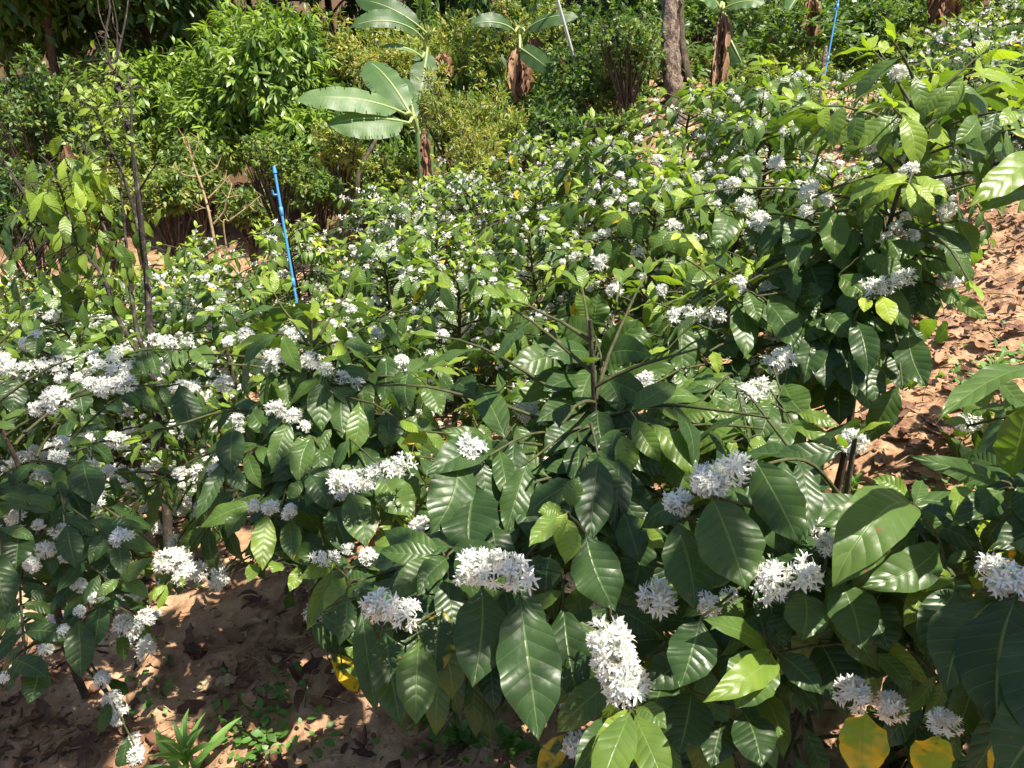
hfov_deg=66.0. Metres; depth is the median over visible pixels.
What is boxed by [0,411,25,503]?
coffee bush
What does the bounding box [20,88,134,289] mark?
shrub
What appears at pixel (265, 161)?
shrub
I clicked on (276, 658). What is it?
fallen leaf
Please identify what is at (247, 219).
shrub
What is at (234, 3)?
undergrowth bush
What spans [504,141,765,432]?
coffee bush
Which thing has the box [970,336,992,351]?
fallen leaf
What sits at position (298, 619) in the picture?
fallen leaf
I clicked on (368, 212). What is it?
coffee bush
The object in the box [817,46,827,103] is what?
wooden stake
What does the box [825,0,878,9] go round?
undergrowth bush
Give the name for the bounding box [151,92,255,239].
mango tree
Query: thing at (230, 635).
leaf litter
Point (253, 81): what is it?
mango tree
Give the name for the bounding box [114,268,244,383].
coffee bush
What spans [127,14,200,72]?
undergrowth bush
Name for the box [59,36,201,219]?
mango tree
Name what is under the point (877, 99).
coffee bush
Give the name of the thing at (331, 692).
fallen leaf
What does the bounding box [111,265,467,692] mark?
coffee bush
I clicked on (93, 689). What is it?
fallen leaf
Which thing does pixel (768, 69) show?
shrub
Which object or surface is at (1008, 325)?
fallen leaf
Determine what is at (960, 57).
coffee bush
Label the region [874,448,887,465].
fallen leaf
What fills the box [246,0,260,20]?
forest tree
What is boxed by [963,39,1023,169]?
coffee bush
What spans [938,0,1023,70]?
coffee bush
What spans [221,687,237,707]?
fallen leaf
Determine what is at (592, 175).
coffee bush
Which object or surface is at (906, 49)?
shrub
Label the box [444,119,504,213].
shrub
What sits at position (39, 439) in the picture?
coffee bush
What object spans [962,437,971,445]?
fallen leaf
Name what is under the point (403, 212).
coffee bush
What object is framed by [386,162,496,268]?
coffee bush
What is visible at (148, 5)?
forest tree
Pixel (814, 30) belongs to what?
banana plant
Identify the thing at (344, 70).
shrub
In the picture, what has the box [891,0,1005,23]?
undergrowth bush
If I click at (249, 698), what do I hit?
fallen leaf
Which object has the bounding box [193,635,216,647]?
fallen leaf
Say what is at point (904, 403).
fallen leaf
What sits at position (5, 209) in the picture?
shrub
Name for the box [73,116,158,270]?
shrub
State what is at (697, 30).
undergrowth bush
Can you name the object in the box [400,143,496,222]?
coffee bush
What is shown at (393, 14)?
banana plant
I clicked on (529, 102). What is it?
undergrowth bush
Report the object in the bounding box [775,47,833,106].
shrub
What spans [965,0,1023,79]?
coffee bush
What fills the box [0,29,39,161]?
forest tree
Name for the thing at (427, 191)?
coffee bush
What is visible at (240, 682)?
fallen leaf
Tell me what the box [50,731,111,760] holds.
fallen leaf
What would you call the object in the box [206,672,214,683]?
fallen leaf
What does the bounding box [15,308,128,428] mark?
coffee bush
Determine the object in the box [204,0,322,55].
forest tree
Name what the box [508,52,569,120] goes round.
undergrowth bush
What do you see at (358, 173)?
bare trunk
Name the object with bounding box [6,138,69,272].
shrub
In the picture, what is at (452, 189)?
coffee bush
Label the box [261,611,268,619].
fallen leaf
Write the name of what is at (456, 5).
undergrowth bush
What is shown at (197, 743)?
fallen leaf
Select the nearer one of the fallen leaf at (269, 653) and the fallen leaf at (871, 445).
the fallen leaf at (269, 653)
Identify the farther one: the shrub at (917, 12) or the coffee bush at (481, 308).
the shrub at (917, 12)
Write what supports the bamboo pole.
on the ground at (192, 672)
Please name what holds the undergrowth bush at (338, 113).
on the ground at (192, 672)
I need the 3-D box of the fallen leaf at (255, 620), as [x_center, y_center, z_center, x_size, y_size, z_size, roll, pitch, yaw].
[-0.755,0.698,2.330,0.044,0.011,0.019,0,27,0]
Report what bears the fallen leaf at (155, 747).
on the ground at (192, 672)
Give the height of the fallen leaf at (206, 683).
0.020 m
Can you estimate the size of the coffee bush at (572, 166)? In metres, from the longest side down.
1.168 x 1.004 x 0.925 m
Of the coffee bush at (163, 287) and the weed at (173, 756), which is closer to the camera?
the weed at (173, 756)
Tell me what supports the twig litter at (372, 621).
on the ground at (192, 672)
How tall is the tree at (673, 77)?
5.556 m
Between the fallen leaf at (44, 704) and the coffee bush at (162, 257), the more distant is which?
the coffee bush at (162, 257)
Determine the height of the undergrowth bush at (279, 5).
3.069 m
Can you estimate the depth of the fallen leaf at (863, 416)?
2.44 m
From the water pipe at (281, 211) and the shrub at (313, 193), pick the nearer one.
the water pipe at (281, 211)
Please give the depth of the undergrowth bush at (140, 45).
22.05 m
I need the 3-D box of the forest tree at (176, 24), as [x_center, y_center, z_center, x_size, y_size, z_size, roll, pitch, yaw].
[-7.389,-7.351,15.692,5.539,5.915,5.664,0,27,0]
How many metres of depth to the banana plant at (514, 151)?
6.99 m
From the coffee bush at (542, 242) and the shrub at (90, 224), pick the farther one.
the shrub at (90, 224)
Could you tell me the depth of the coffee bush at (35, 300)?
3.73 m
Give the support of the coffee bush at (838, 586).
on the ground at (192, 672)
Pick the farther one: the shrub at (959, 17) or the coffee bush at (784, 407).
the shrub at (959, 17)
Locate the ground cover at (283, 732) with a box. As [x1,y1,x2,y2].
[117,320,1023,767]
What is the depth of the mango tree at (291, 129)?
11.54 m
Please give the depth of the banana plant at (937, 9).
10.29 m
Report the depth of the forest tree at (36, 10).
14.11 m
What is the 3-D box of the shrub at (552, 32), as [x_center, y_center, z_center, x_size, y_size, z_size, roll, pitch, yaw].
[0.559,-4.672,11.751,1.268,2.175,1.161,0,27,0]
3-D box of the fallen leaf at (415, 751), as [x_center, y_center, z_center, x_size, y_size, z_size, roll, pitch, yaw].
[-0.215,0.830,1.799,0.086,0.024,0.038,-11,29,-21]
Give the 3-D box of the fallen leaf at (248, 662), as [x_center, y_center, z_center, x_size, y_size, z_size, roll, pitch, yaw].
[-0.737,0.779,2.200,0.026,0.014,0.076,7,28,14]
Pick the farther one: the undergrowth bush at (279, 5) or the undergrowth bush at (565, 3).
the undergrowth bush at (279, 5)
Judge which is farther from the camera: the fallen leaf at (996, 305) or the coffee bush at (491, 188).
the coffee bush at (491, 188)
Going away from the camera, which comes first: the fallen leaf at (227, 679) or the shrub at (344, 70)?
the fallen leaf at (227, 679)
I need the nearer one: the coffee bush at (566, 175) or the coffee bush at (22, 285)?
the coffee bush at (566, 175)
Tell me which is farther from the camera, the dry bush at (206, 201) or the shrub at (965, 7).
the shrub at (965, 7)
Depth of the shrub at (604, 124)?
7.27 m
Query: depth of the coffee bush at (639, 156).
6.38 m
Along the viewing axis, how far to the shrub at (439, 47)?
10.76 m
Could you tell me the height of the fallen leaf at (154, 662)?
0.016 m
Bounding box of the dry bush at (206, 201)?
[173,128,263,297]
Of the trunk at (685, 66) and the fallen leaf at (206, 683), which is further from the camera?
the trunk at (685, 66)
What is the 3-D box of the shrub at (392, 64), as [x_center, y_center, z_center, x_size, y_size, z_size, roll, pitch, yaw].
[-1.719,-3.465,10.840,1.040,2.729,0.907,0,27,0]
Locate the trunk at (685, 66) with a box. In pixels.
[679,0,697,116]
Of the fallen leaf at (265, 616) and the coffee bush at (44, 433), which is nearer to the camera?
the fallen leaf at (265, 616)
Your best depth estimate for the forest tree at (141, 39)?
18.57 m
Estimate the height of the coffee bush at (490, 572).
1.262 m
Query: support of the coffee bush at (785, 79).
on the ground at (192, 672)
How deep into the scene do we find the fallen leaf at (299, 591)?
2.43 m
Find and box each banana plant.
[296,61,431,185]
[351,0,453,216]
[470,11,578,170]
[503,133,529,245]
[700,0,764,102]
[784,0,821,55]
[926,0,989,31]
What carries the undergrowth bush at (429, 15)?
on the ground at (192, 672)
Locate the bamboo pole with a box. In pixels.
[556,0,595,138]
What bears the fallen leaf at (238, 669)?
on the ground at (192, 672)
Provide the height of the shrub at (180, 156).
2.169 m
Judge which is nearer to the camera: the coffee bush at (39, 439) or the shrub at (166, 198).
the coffee bush at (39, 439)
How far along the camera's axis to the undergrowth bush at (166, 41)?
19.61 m
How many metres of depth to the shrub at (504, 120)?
7.86 m
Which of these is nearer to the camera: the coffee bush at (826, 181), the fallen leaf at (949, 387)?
the fallen leaf at (949, 387)
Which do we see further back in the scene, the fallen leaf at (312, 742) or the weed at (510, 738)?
the fallen leaf at (312, 742)
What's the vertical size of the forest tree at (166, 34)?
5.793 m
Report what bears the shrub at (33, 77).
on the ground at (192, 672)
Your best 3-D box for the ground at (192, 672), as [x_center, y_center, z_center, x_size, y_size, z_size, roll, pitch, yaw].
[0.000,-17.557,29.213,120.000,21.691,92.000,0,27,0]
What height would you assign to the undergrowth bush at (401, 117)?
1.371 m
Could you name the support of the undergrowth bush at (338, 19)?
on the ground at (192, 672)
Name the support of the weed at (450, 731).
on the ground at (192, 672)
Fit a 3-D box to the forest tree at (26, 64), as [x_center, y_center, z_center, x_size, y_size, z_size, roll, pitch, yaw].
[-10.720,-7.620,16.533,5.218,5.905,5.390,0,27,0]
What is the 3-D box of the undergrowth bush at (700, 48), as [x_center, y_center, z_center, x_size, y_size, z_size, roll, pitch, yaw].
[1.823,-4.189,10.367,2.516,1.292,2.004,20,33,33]
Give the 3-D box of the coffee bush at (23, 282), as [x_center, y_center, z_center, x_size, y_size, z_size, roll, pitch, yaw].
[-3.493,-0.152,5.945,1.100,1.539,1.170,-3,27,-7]
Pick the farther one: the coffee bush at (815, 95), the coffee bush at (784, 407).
the coffee bush at (815, 95)
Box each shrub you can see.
[0,43,97,259]
[0,150,73,291]
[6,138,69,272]
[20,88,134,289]
[53,144,132,276]
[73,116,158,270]
[123,161,207,256]
[156,131,236,265]
[212,173,275,282]
[233,131,304,272]
[285,156,348,271]
[307,1,405,88]
[308,116,372,250]
[346,27,413,154]
[357,139,417,225]
[361,22,468,182]
[398,60,511,211]
[429,0,550,108]
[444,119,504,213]
[467,96,543,196]
[513,0,594,99]
[524,100,595,184]
[537,0,658,158]
[585,103,645,166]
[588,0,668,117]
[655,51,710,102]
[690,103,736,154]
[700,58,766,118]
[707,0,821,71]
[726,52,779,118]
[767,0,848,42]
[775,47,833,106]
[837,0,942,69]
[877,21,968,82]
[936,13,1020,79]
[952,0,1022,35]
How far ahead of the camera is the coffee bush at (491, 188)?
5.52 m
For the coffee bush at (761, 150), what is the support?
on the ground at (192, 672)
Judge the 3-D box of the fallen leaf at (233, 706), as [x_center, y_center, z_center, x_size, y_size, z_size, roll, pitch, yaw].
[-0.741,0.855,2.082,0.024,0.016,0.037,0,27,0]
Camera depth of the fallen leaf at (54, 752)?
2.02 m
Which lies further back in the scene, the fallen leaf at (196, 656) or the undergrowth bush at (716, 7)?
the undergrowth bush at (716, 7)
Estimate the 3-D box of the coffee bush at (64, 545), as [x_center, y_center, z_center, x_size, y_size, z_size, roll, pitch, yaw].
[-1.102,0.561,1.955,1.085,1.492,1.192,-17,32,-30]
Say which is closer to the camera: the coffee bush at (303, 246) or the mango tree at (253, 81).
the coffee bush at (303, 246)
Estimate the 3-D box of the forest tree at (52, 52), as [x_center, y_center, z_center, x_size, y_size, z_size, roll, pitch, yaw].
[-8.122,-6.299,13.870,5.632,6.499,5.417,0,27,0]
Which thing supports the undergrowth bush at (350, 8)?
on the ground at (192, 672)
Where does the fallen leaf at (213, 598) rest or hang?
on the ground at (192, 672)
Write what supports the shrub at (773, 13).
on the ground at (192, 672)
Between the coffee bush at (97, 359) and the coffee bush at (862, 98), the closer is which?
the coffee bush at (97, 359)
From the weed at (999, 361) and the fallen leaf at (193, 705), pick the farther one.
the weed at (999, 361)
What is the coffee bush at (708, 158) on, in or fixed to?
on the ground at (192, 672)
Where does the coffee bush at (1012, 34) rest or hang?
on the ground at (192, 672)
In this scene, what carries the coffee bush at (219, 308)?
on the ground at (192, 672)
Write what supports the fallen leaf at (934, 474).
on the ground at (192, 672)
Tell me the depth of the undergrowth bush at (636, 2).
14.72 m
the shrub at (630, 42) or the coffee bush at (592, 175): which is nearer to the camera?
the coffee bush at (592, 175)
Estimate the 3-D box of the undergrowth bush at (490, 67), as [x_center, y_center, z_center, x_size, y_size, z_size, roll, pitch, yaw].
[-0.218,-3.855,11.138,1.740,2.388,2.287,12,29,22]
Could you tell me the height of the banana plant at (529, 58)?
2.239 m
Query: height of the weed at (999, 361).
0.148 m
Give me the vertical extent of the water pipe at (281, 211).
1.314 m
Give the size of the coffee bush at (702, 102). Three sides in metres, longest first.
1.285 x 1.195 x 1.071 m
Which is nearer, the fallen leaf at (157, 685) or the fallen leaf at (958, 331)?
the fallen leaf at (157, 685)
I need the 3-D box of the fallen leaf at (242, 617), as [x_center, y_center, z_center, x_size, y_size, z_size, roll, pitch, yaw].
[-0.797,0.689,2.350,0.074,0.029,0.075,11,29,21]
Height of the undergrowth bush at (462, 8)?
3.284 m
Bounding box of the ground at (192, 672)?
[0,0,1023,767]
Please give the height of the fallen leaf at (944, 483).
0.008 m
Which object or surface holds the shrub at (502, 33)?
on the ground at (192, 672)
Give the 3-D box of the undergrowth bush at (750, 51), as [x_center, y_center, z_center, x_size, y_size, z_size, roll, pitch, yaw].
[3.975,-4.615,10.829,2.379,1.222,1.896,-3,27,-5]
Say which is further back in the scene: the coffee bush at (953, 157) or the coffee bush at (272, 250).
the coffee bush at (272, 250)
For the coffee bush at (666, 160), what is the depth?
5.42 m
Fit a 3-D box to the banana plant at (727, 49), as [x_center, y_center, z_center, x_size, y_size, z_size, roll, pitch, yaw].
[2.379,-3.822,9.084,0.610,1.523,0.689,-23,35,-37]
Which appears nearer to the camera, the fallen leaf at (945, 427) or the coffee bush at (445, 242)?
the fallen leaf at (945, 427)
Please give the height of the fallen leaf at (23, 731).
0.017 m
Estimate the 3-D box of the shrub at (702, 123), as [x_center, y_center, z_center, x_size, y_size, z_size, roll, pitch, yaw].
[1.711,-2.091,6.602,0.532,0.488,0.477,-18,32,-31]
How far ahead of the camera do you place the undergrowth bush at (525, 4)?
18.72 m
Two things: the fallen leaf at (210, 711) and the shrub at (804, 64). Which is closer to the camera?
the fallen leaf at (210, 711)
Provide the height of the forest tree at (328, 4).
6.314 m
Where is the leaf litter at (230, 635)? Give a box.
[0,155,1023,767]
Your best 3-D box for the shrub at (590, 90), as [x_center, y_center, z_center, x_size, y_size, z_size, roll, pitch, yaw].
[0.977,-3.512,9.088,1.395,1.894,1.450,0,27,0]
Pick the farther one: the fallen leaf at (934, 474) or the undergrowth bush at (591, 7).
the undergrowth bush at (591, 7)
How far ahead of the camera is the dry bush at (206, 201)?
7.41 m
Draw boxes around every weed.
[141,708,242,767]
[439,713,481,748]
[495,724,535,756]
[842,473,863,494]
[968,349,1010,374]
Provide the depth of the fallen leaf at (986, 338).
2.61 m
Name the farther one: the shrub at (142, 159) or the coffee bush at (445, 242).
the shrub at (142, 159)
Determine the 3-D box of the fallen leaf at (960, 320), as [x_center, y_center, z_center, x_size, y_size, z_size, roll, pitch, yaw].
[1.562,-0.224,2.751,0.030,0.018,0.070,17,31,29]
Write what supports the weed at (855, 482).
on the ground at (192, 672)
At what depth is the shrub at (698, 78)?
10.43 m
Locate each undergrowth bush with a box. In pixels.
[50,45,99,118]
[108,19,149,76]
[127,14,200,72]
[141,6,225,86]
[191,0,267,41]
[252,0,304,77]
[302,86,446,230]
[316,4,366,82]
[318,79,405,190]
[322,68,363,136]
[343,0,416,47]
[358,114,441,156]
[381,0,462,104]
[391,0,481,139]
[411,0,493,41]
[437,18,555,186]
[440,0,505,93]
[469,0,556,104]
[491,0,553,26]
[491,71,587,183]
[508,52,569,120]
[509,0,575,47]
[553,13,748,112]
[558,3,610,50]
[579,0,703,25]
[653,0,749,42]
[688,0,782,24]
[718,0,887,77]
[791,0,927,66]
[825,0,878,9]
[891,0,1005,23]
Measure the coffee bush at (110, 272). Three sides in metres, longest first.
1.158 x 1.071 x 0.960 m
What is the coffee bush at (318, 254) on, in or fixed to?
on the ground at (192, 672)
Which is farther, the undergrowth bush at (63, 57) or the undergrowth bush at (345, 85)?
the undergrowth bush at (63, 57)
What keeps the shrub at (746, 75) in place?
on the ground at (192, 672)
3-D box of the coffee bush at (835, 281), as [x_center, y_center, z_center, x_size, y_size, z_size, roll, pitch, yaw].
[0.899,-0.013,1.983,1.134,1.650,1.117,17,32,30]
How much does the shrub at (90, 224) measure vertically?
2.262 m
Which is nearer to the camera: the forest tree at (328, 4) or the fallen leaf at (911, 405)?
the fallen leaf at (911, 405)
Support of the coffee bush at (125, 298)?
on the ground at (192, 672)
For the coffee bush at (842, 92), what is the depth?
6.27 m
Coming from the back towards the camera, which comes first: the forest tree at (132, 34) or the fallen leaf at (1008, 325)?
the forest tree at (132, 34)
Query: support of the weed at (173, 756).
on the ground at (192, 672)
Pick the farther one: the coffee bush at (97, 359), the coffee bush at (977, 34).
the coffee bush at (977, 34)
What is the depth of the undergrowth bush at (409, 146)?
10.76 m
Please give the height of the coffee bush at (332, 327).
1.156 m
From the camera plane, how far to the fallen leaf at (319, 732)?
1.89 m
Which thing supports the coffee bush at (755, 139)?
on the ground at (192, 672)
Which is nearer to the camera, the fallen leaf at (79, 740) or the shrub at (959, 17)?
the fallen leaf at (79, 740)
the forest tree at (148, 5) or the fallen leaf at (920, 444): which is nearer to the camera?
the fallen leaf at (920, 444)
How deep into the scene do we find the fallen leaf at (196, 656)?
2.27 m
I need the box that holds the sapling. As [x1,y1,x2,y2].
[0,0,172,550]
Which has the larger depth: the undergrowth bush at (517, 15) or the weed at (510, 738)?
the undergrowth bush at (517, 15)
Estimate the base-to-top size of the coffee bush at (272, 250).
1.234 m
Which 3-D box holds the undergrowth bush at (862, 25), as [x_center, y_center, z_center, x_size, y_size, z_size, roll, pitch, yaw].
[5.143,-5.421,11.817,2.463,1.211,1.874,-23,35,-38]
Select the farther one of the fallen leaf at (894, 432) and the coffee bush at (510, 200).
the coffee bush at (510, 200)
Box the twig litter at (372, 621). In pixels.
[0,177,1023,767]
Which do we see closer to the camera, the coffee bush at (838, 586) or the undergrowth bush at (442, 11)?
the coffee bush at (838, 586)
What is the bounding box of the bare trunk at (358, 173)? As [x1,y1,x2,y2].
[354,137,378,244]
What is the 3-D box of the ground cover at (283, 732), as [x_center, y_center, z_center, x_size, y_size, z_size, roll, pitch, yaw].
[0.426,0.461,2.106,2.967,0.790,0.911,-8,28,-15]
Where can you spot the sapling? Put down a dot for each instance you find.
(48, 206)
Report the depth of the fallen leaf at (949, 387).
2.41 m
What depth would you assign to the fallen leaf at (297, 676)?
2.08 m
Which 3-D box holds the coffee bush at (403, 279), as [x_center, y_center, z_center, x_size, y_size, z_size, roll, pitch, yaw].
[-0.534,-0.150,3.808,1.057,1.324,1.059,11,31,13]
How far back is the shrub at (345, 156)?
9.97 m
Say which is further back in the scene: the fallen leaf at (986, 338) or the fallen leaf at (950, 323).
the fallen leaf at (950, 323)
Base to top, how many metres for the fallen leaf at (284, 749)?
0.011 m
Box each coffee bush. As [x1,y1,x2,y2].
[0,267,106,350]
[0,277,196,479]
[0,282,143,476]
[0,288,254,603]
[0,305,55,451]
[0,307,247,766]
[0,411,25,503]
[1,270,59,318]
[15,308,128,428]
[84,269,143,343]
[88,272,201,346]
[97,256,259,457]
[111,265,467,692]
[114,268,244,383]
[128,250,303,482]
[134,221,288,378]
[140,241,248,356]
[216,292,423,489]
[224,212,365,354]
[245,213,341,319]
[246,230,345,344]
[292,226,483,432]
[300,252,790,767]
[304,180,431,312]
[329,193,477,349]
[346,168,487,314]
[346,191,412,278]
[351,217,529,401]
[354,231,557,523]
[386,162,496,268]
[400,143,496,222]
[417,166,506,287]
[450,206,643,418]
[451,161,582,318]
[459,163,583,271]
[475,123,575,249]
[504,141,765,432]
[511,107,683,336]
[526,145,594,255]
[533,136,667,290]
[582,77,768,275]
[589,141,660,192]
[589,249,841,599]
[598,394,1008,767]
[627,75,865,330]
[628,146,686,211]
[640,18,1023,596]
[650,55,848,305]
[680,124,733,179]
[711,131,773,206]
[722,155,943,335]
[766,74,827,125]
[810,66,874,154]
[826,63,1023,261]
[844,59,895,119]
[859,29,1023,177]
[864,12,1023,178]
[867,16,1005,158]
[872,151,1023,767]
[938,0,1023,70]
[943,11,1023,62]
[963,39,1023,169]
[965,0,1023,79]
[966,3,1023,160]
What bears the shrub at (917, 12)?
on the ground at (192, 672)
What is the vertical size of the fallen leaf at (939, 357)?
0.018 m
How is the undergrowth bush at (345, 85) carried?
on the ground at (192, 672)
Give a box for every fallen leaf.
[5,723,29,737]
[31,698,51,728]
[42,746,68,759]
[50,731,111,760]
[86,683,102,697]
[129,733,145,746]
[150,656,169,666]
[151,739,175,750]
[152,675,164,690]
[174,699,205,713]
[189,645,197,658]
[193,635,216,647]
[193,653,200,659]
[193,738,206,745]
[194,707,217,719]
[195,675,216,692]
[204,593,220,602]
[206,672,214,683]
[214,673,238,686]
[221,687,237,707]
[225,701,236,711]
[227,607,261,626]
[235,678,250,686]
[236,662,247,674]
[240,691,255,704]
[241,655,255,672]
[245,722,255,732]
[250,617,261,622]
[260,642,296,666]
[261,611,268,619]
[267,745,289,753]
[271,654,282,662]
[287,661,311,686]
[292,610,305,630]
[296,587,302,594]
[310,734,316,746]
[314,728,322,736]
[321,686,342,697]
[400,738,434,757]
[791,725,805,762]
[858,442,876,454]
[859,411,866,419]
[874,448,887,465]
[888,425,910,439]
[901,399,907,407]
[901,401,915,410]
[912,440,935,447]
[912,467,943,479]
[931,422,965,438]
[934,352,948,362]
[937,319,958,326]
[938,480,952,485]
[942,382,958,390]
[948,327,974,337]
[955,317,964,322]
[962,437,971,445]
[970,334,1006,343]
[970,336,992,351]
[992,302,1003,308]
[1004,323,1023,330]
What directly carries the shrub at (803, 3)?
on the ground at (192, 672)
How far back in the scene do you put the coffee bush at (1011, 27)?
5.08 m
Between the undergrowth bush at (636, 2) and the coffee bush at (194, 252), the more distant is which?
the undergrowth bush at (636, 2)
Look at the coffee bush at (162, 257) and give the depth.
6.19 m
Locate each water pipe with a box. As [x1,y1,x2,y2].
[271,166,302,332]
[824,0,838,80]
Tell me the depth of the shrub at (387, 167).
8.68 m
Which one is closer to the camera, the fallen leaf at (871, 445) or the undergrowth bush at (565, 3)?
the fallen leaf at (871, 445)
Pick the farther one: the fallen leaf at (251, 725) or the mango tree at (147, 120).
the mango tree at (147, 120)
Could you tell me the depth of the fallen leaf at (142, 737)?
2.03 m
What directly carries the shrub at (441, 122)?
on the ground at (192, 672)
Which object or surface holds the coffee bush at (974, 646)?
on the ground at (192, 672)
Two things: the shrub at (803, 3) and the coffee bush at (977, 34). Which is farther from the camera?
the shrub at (803, 3)
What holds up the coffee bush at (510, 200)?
on the ground at (192, 672)
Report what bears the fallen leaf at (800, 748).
on the ground at (192, 672)
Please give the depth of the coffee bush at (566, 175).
3.65 m
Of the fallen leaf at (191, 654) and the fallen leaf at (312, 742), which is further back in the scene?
the fallen leaf at (191, 654)
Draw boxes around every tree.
[0,0,143,190]
[0,0,213,137]
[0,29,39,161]
[1,0,192,84]
[2,0,252,173]
[15,13,115,157]
[57,13,150,99]
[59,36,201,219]
[87,0,225,61]
[131,24,148,48]
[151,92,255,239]
[152,0,358,212]
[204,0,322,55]
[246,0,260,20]
[252,98,335,234]
[274,0,344,61]
[294,0,332,33]
[660,0,693,126]
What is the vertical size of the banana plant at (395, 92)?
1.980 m
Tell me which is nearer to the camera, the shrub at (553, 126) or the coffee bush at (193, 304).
the coffee bush at (193, 304)
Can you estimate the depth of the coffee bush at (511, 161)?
6.84 m
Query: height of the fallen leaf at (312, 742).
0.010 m
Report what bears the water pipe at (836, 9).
on the ground at (192, 672)
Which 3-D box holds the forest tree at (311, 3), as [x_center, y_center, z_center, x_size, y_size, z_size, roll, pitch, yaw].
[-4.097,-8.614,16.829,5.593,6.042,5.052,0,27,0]
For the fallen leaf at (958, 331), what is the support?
on the ground at (192, 672)
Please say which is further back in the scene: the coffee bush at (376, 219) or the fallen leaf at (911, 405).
the coffee bush at (376, 219)

